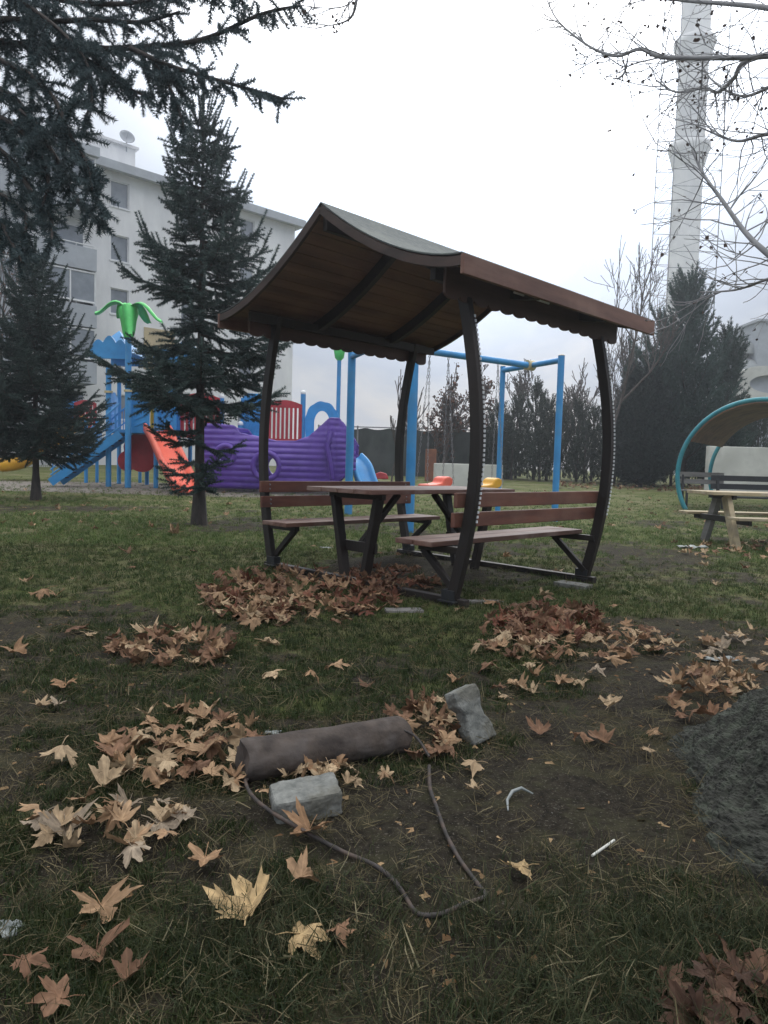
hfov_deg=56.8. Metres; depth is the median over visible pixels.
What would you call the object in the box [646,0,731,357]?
scaffold tower
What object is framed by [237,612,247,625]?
fallen leaf
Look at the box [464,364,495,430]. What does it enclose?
bare tree
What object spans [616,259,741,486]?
pine tree
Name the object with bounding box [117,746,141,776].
fallen leaf
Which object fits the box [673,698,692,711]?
fallen leaf
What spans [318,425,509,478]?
screened fence
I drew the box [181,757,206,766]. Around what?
fallen leaf
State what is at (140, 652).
fallen leaf
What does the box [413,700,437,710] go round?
fallen leaf
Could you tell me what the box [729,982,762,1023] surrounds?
fallen leaf
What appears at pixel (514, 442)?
cypress tree
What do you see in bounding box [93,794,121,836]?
fallen leaf
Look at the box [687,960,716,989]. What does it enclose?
fallen leaf
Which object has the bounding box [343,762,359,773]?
fallen leaf
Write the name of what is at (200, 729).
fallen leaf
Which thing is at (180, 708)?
fallen leaf
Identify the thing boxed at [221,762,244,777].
fallen leaf
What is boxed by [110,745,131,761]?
fallen leaf
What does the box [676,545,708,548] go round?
plastic bag
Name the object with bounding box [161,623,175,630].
fallen leaf
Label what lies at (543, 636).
fallen leaf
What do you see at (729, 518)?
picnic table
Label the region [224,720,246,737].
fallen leaf
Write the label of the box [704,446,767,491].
rendered wall
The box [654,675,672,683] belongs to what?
fallen leaf
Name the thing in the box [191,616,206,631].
fallen leaf
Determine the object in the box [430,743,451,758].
fallen leaf
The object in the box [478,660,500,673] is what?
fallen leaf
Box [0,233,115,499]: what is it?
spruce tree
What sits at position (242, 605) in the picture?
fallen leaf
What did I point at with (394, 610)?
short board
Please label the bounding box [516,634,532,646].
fallen leaf
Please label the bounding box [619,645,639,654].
fallen leaf
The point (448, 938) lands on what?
soil crumbs
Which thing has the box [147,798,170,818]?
fallen leaf
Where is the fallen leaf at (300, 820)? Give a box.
[282,797,332,836]
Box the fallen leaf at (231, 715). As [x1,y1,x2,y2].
[221,712,237,721]
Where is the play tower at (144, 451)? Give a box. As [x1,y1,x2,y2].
[0,300,219,492]
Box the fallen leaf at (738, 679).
[732,675,746,682]
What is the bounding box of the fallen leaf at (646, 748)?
[640,744,654,756]
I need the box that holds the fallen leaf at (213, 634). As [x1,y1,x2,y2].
[208,624,221,639]
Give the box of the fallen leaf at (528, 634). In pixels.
[518,623,542,635]
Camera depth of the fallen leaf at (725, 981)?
1.34 m
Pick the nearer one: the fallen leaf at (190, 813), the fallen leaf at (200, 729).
the fallen leaf at (190, 813)
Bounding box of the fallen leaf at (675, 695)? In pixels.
[658,690,682,706]
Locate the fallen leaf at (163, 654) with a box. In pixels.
[151,649,175,663]
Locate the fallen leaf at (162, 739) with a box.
[153,734,171,745]
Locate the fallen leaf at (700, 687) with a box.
[690,675,714,693]
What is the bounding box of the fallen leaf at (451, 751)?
[445,744,458,759]
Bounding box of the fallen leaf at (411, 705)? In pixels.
[404,689,418,709]
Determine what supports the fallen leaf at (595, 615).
on the ground at (562, 797)
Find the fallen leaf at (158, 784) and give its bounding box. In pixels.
[147,776,173,787]
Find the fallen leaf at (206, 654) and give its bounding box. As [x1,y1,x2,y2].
[200,643,213,665]
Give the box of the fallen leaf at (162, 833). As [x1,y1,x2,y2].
[153,828,177,838]
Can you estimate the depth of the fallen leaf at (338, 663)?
3.40 m
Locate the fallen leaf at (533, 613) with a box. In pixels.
[520,607,542,619]
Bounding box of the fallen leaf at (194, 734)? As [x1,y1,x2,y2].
[181,730,212,742]
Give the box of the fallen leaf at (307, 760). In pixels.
[304,755,317,770]
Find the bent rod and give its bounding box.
[237,729,487,918]
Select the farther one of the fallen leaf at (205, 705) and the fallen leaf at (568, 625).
the fallen leaf at (568, 625)
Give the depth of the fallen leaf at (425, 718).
2.68 m
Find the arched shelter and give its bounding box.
[675,397,767,509]
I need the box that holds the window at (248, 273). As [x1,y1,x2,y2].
[240,267,252,290]
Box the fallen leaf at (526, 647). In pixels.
[514,637,530,652]
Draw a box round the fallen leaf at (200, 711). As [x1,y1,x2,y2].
[188,701,212,719]
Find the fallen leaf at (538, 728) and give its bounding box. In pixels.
[525,715,551,733]
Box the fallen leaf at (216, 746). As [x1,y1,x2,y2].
[195,741,227,762]
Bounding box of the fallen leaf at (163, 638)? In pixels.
[155,634,174,643]
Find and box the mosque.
[702,318,767,446]
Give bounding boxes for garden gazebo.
[218,202,654,607]
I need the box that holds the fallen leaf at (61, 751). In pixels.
[40,735,77,769]
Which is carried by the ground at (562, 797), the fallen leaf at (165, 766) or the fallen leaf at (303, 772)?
the fallen leaf at (303, 772)
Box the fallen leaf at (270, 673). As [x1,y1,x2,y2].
[262,669,285,678]
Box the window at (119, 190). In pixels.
[110,180,129,211]
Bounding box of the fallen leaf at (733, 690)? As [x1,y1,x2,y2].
[719,684,741,696]
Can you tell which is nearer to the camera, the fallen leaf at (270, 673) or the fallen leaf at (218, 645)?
the fallen leaf at (270, 673)
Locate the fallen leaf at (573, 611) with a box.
[569,608,580,620]
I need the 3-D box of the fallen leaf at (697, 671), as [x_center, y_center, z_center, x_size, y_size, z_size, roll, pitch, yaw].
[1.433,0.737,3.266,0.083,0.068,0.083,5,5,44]
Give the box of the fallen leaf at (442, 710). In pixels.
[433,703,448,726]
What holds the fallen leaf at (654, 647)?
on the ground at (562, 797)
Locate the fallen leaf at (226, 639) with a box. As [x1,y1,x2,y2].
[221,633,235,644]
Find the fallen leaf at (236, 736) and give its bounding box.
[227,724,245,750]
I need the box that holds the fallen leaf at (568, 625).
[558,615,575,630]
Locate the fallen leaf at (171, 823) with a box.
[141,808,183,836]
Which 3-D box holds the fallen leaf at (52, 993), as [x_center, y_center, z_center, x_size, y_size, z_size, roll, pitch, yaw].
[-0.599,0.880,1.287,0.091,0.034,0.096,2,4,0]
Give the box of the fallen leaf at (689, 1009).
[686,993,730,1023]
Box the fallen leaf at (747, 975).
[720,964,767,1002]
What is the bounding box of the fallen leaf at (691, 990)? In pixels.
[688,983,727,1023]
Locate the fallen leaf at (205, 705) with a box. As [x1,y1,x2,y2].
[198,698,219,708]
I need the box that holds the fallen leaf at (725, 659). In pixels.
[716,653,733,669]
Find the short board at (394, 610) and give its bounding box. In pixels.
[384,608,423,612]
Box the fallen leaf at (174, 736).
[164,729,183,742]
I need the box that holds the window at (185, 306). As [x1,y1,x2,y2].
[181,303,196,324]
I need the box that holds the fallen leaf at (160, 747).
[148,738,167,750]
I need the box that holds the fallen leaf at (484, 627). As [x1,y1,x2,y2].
[479,620,491,634]
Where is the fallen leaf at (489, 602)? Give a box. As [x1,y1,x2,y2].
[484,599,498,605]
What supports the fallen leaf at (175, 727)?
on the ground at (562, 797)
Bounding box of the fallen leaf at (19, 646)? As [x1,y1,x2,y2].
[0,635,28,653]
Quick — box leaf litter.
[0,480,767,792]
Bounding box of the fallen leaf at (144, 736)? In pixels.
[131,730,155,744]
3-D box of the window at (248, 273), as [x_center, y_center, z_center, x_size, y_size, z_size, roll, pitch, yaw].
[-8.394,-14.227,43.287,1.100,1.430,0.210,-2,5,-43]
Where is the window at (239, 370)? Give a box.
[238,366,251,380]
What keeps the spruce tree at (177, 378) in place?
on the ground at (562, 797)
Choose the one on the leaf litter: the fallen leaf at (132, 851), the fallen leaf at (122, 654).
the fallen leaf at (122, 654)
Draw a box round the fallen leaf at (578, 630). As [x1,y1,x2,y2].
[574,623,585,643]
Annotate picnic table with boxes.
[307,486,514,576]
[678,490,767,548]
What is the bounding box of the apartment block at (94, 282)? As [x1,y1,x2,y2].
[0,82,306,465]
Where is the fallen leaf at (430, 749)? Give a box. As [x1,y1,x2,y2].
[421,744,443,757]
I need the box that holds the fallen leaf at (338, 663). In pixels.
[324,659,349,669]
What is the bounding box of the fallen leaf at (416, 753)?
[404,746,426,759]
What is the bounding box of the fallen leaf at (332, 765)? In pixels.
[326,758,340,771]
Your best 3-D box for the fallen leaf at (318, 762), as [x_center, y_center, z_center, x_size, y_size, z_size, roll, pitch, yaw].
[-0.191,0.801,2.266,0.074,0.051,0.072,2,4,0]
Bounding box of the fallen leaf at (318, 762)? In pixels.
[316,759,332,765]
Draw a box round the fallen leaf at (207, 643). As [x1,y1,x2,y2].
[200,639,215,649]
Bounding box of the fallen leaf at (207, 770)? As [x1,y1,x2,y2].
[197,761,223,777]
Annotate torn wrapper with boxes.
[0,919,23,939]
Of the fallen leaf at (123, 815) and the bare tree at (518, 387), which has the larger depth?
the bare tree at (518, 387)
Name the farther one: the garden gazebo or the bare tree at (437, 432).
the bare tree at (437, 432)
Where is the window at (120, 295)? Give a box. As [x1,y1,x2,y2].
[110,288,127,314]
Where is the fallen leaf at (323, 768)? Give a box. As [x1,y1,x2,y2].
[317,763,327,774]
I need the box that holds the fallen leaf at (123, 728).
[116,726,138,732]
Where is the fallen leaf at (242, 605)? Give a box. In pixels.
[228,602,255,616]
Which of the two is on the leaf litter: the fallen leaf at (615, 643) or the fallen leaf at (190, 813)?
the fallen leaf at (615, 643)
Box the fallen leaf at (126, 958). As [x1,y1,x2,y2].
[111,947,149,985]
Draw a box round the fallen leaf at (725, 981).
[703,959,733,995]
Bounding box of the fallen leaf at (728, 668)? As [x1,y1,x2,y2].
[717,663,740,682]
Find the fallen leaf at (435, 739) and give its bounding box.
[432,731,441,745]
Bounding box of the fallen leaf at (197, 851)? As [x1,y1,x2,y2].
[188,841,225,866]
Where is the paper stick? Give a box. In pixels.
[591,839,614,856]
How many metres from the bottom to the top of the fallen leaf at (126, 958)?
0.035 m
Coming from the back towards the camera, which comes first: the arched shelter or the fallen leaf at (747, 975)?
the arched shelter
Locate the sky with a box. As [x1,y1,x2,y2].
[0,0,767,469]
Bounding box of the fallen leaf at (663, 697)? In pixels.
[653,695,671,706]
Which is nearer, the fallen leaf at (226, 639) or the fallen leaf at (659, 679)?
the fallen leaf at (659, 679)
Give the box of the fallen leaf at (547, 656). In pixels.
[538,650,560,658]
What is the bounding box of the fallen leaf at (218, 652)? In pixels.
[215,648,230,658]
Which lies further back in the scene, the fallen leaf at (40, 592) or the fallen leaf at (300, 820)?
the fallen leaf at (40, 592)
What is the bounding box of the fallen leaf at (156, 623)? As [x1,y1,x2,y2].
[140,615,158,631]
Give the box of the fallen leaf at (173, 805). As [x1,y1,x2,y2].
[167,800,190,809]
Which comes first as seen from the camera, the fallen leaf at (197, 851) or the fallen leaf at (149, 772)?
the fallen leaf at (197, 851)
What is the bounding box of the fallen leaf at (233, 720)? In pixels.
[222,710,237,722]
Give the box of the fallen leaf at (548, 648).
[532,641,552,651]
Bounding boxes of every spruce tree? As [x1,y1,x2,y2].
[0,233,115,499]
[82,80,293,524]
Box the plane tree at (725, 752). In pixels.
[285,0,767,889]
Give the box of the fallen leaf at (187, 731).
[185,728,209,741]
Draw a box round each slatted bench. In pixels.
[680,472,723,508]
[710,475,767,515]
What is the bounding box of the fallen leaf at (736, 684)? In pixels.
[724,677,746,690]
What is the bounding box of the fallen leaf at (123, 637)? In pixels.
[115,633,129,652]
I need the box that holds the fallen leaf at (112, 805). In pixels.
[95,800,122,811]
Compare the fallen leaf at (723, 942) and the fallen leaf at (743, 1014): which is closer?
the fallen leaf at (743, 1014)
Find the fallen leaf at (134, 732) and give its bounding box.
[126,727,145,738]
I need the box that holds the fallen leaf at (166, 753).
[147,742,176,767]
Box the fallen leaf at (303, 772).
[301,763,306,776]
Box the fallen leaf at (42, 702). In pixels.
[31,694,51,705]
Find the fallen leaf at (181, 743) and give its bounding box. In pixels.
[158,738,190,747]
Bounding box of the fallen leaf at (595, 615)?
[590,611,600,625]
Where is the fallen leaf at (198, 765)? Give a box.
[185,759,210,778]
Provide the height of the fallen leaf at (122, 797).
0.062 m
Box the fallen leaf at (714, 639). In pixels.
[701,635,720,641]
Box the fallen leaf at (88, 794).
[69,784,95,802]
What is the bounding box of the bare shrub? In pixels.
[405,415,421,429]
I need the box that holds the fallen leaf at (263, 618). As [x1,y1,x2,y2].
[256,614,268,621]
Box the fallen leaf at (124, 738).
[94,729,131,748]
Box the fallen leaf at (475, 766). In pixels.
[461,757,487,777]
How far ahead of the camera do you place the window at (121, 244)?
38.03 m
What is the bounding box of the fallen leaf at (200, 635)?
[192,628,207,642]
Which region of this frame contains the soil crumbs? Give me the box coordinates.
[0,574,767,1021]
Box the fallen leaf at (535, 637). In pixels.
[533,631,544,646]
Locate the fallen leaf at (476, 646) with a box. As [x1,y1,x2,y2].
[471,639,490,653]
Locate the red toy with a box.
[376,472,387,478]
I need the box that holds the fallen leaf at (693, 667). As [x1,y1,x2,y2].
[685,660,702,671]
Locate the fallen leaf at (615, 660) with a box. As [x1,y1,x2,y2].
[603,655,625,667]
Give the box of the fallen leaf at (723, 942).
[714,933,743,959]
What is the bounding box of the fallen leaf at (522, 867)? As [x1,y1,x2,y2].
[501,859,538,879]
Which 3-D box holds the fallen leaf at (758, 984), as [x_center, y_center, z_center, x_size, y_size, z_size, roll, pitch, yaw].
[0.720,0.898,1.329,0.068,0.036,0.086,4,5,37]
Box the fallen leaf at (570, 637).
[560,634,581,642]
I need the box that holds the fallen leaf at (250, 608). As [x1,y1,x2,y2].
[239,603,257,613]
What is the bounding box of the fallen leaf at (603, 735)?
[587,723,615,745]
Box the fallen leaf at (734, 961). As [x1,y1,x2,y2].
[716,949,746,995]
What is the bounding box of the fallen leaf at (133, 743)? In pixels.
[111,732,143,746]
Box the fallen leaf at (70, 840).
[54,824,83,847]
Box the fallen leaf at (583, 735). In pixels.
[572,732,593,743]
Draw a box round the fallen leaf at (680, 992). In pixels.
[644,978,702,1023]
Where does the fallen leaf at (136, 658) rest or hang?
on the ground at (562, 797)
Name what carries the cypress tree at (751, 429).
on the ground at (562, 797)
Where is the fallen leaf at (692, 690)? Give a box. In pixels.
[673,688,695,692]
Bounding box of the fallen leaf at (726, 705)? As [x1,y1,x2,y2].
[719,702,731,711]
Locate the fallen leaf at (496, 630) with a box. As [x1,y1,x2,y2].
[492,628,506,634]
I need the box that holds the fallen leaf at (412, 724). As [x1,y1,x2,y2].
[407,719,421,730]
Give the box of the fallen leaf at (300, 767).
[292,762,309,778]
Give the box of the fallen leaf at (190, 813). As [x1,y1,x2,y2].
[170,805,202,819]
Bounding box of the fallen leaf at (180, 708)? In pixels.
[173,702,193,713]
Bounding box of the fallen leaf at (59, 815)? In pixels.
[42,804,81,836]
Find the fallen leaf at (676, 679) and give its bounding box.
[666,667,688,684]
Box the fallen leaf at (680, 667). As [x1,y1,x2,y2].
[673,662,690,673]
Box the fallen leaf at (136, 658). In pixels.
[129,653,151,665]
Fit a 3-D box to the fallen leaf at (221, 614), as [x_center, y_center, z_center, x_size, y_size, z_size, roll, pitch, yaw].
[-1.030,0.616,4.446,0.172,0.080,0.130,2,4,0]
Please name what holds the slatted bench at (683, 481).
on the ground at (562, 797)
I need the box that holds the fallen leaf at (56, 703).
[49,696,66,705]
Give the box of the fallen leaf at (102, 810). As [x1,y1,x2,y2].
[94,800,123,812]
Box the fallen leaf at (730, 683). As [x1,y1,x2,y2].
[718,677,735,693]
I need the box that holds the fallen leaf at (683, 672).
[663,665,686,678]
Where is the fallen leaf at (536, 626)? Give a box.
[531,618,546,635]
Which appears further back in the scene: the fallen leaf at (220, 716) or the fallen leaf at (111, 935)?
the fallen leaf at (220, 716)
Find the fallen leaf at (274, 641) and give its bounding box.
[254,637,278,644]
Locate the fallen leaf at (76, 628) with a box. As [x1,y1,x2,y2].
[65,623,88,632]
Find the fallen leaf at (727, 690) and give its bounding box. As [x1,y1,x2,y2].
[716,685,731,692]
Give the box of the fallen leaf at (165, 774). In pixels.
[156,765,175,778]
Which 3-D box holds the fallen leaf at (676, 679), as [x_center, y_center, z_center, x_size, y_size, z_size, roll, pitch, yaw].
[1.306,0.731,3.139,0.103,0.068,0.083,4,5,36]
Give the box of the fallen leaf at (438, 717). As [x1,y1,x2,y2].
[435,712,445,727]
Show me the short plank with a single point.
(481, 601)
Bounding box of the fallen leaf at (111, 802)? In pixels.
[100,797,122,807]
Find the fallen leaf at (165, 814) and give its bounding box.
[151,802,181,825]
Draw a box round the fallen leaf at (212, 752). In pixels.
[197,738,224,763]
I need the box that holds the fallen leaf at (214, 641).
[203,637,224,646]
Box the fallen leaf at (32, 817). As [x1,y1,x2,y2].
[22,810,50,825]
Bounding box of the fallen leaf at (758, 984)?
[750,975,767,999]
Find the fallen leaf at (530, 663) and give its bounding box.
[523,662,539,668]
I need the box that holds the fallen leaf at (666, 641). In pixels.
[656,634,673,645]
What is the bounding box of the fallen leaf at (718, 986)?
[698,980,743,1008]
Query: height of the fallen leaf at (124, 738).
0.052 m
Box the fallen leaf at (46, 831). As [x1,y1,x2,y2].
[31,823,61,847]
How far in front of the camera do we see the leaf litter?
4.58 m
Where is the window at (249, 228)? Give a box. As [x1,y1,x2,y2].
[240,218,255,244]
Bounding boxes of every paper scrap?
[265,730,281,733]
[703,656,737,661]
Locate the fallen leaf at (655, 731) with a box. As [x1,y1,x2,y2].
[646,724,663,736]
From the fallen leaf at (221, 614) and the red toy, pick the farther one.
the red toy
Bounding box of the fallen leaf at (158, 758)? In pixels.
[155,756,176,761]
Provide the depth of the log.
2.30 m
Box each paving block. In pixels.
[269,772,342,823]
[444,684,495,745]
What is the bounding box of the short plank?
[468,599,503,603]
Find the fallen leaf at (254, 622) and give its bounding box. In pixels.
[240,613,265,631]
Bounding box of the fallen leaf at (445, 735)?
[438,729,461,744]
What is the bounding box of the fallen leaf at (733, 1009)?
[704,984,754,1023]
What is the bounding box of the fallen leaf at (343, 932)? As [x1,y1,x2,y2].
[326,917,355,946]
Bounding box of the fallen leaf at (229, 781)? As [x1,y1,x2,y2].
[222,772,245,791]
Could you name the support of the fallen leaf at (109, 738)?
on the ground at (562, 797)
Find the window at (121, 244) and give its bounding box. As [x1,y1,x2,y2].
[110,235,129,264]
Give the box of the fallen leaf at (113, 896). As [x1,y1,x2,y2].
[71,875,142,923]
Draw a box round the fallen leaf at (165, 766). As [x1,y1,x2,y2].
[153,760,178,778]
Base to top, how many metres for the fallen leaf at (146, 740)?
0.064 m
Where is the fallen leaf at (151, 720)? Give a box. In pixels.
[140,715,163,727]
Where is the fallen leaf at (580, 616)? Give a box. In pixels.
[572,610,588,623]
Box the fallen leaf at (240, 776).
[228,773,244,791]
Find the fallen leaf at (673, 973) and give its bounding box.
[646,960,692,996]
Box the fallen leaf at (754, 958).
[736,947,767,979]
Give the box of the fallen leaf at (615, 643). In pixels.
[600,638,625,649]
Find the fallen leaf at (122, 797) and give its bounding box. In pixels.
[109,782,147,809]
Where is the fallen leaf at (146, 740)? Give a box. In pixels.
[134,736,150,752]
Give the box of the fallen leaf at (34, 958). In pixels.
[3,947,50,987]
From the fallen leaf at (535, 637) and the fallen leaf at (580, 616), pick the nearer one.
the fallen leaf at (535, 637)
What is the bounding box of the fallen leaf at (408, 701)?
[400,698,421,714]
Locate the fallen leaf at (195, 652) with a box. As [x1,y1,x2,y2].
[187,648,204,655]
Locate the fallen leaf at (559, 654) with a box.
[546,644,564,659]
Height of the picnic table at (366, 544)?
0.804 m
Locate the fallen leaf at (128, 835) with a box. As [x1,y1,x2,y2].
[104,819,154,850]
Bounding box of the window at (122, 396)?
[116,394,124,420]
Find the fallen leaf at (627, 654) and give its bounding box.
[614,647,637,658]
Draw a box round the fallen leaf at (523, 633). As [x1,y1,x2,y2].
[513,621,524,635]
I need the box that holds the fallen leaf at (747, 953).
[743,941,754,958]
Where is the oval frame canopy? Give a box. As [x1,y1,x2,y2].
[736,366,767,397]
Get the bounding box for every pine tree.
[599,357,688,486]
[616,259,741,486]
[701,316,758,463]
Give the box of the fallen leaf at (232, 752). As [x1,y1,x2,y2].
[226,746,236,763]
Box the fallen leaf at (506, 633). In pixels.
[498,629,516,640]
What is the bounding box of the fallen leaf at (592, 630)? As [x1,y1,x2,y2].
[584,621,598,633]
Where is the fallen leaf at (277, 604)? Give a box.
[273,599,288,606]
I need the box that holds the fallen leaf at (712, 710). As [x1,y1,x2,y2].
[697,700,718,714]
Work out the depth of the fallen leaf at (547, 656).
3.66 m
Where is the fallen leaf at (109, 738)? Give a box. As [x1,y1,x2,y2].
[95,729,122,753]
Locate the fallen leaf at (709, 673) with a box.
[696,669,712,677]
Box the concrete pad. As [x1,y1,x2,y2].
[553,580,592,589]
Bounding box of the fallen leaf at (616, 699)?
[599,694,622,708]
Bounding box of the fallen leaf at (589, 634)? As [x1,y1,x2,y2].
[584,632,596,637]
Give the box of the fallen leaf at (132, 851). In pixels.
[116,840,150,867]
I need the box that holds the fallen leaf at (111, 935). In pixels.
[67,917,129,961]
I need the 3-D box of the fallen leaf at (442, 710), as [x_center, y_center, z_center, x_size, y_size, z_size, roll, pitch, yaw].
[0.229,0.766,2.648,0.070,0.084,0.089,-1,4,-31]
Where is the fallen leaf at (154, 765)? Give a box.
[151,757,175,767]
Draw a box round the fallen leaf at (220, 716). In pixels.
[212,708,231,721]
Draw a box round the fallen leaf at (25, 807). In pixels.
[17,803,41,814]
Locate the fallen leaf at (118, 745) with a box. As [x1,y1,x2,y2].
[97,739,131,757]
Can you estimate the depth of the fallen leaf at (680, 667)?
3.47 m
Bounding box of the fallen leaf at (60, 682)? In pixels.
[50,678,76,687]
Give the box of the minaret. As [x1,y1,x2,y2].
[663,2,716,474]
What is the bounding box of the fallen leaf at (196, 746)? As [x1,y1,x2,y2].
[185,732,219,755]
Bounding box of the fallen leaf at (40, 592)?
[28,586,52,599]
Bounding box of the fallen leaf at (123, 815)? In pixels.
[103,800,140,826]
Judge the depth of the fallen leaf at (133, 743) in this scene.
2.38 m
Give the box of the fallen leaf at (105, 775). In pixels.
[88,754,129,788]
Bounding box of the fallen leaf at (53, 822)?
[37,797,98,835]
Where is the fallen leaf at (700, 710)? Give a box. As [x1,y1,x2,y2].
[683,705,711,720]
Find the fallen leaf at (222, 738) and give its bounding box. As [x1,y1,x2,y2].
[215,736,227,744]
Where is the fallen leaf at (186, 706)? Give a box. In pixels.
[183,695,190,712]
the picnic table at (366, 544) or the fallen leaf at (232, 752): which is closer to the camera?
the fallen leaf at (232, 752)
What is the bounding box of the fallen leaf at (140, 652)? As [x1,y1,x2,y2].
[132,648,155,666]
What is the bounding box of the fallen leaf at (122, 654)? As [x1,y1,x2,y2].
[119,650,137,658]
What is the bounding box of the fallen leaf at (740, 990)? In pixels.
[726,950,748,993]
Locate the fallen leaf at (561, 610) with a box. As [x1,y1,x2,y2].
[551,603,566,621]
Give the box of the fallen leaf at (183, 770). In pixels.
[175,759,199,777]
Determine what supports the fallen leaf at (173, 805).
on the ground at (562, 797)
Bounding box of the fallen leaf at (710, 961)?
[695,938,728,978]
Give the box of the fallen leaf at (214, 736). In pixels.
[204,730,229,745]
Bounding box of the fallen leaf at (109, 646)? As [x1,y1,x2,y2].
[103,644,124,654]
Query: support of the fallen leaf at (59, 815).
on the fallen leaf at (53, 822)
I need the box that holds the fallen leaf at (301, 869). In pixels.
[286,846,322,882]
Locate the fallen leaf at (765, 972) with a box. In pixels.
[731,964,767,988]
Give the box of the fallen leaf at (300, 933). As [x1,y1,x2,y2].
[276,921,329,958]
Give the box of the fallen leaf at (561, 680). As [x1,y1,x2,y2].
[546,673,576,683]
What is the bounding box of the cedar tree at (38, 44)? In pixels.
[0,0,318,277]
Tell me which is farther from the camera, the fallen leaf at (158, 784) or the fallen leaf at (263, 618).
the fallen leaf at (263, 618)
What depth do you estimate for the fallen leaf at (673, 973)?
1.37 m
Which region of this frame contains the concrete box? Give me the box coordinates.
[433,463,502,487]
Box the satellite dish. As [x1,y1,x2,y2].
[120,130,134,151]
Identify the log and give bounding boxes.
[235,716,411,782]
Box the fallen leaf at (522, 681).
[513,671,528,687]
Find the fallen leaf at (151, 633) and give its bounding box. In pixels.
[144,625,160,638]
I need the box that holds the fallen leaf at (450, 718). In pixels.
[442,714,459,728]
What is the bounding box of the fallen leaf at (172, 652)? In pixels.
[164,646,184,658]
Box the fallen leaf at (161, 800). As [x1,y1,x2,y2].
[149,797,177,804]
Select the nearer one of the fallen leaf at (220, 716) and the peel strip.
the peel strip
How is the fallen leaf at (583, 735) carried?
on the ground at (562, 797)
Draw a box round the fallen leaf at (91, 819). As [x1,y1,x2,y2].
[72,813,95,824]
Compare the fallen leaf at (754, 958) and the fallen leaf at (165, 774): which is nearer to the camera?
the fallen leaf at (754, 958)
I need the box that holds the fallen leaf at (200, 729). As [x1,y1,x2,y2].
[187,728,209,739]
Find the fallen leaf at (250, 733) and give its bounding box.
[246,728,261,736]
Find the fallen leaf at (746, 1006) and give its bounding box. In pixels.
[721,996,764,1023]
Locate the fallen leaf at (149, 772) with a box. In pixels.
[132,764,163,781]
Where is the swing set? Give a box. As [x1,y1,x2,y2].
[344,349,564,532]
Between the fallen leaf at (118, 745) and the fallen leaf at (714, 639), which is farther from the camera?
the fallen leaf at (714, 639)
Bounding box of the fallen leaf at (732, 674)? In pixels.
[721,662,749,678]
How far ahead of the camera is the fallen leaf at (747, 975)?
1.35 m
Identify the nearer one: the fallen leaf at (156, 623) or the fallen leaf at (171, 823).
the fallen leaf at (171, 823)
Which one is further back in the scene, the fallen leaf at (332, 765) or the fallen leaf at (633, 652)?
the fallen leaf at (633, 652)
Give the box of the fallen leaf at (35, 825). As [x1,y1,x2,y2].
[20,806,54,830]
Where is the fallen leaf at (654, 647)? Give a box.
[642,643,661,651]
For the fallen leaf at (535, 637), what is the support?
on the ground at (562, 797)
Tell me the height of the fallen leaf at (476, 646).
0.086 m
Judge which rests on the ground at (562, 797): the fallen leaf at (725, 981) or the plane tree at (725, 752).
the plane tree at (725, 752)
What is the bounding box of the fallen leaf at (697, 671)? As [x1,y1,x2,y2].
[684,666,705,676]
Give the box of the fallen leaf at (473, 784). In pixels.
[465,778,482,789]
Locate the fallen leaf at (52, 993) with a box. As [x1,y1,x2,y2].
[25,974,84,1016]
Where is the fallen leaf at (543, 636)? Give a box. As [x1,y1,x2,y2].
[540,633,551,645]
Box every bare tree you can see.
[0,250,41,458]
[390,369,428,480]
[419,362,492,462]
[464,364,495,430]
[497,359,592,475]
[551,358,599,477]
[584,235,685,428]
[614,299,641,390]
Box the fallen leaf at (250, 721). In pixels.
[244,711,258,726]
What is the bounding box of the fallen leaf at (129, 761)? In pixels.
[110,753,143,768]
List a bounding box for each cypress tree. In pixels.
[467,399,522,475]
[491,425,529,479]
[504,388,537,477]
[510,390,570,480]
[515,375,552,479]
[517,424,553,480]
[548,401,575,479]
[560,394,594,481]
[561,420,601,482]
[570,401,601,480]
[581,438,617,483]
[586,399,617,479]
[660,458,695,485]
[687,460,704,485]
[730,388,767,447]
[748,402,767,446]
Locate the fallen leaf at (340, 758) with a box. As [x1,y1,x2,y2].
[331,754,348,769]
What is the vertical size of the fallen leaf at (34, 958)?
0.045 m
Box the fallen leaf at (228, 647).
[219,642,236,651]
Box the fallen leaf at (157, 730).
[145,717,172,735]
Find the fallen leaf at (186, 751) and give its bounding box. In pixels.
[175,744,196,759]
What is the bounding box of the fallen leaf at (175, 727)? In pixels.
[162,720,183,733]
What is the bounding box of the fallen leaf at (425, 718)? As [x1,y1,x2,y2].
[413,700,432,721]
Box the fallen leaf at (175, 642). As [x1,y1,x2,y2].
[167,639,185,646]
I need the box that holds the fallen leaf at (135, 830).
[127,820,152,845]
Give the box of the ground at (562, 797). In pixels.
[0,465,767,1023]
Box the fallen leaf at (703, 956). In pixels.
[699,952,723,977]
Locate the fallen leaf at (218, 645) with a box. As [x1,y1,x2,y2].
[211,637,231,649]
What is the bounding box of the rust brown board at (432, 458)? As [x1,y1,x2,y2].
[425,449,436,480]
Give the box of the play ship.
[204,350,377,488]
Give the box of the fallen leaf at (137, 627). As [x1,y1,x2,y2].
[131,623,152,632]
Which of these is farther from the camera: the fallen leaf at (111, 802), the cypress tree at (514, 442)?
the cypress tree at (514, 442)
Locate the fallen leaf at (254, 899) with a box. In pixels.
[202,865,270,925]
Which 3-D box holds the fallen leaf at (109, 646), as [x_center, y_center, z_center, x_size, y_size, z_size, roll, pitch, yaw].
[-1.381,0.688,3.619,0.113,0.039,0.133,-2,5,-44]
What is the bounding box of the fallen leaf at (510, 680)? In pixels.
[506,678,518,683]
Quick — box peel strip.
[506,786,532,810]
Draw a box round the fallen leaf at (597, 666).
[585,663,605,676]
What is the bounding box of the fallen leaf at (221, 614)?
[208,605,231,616]

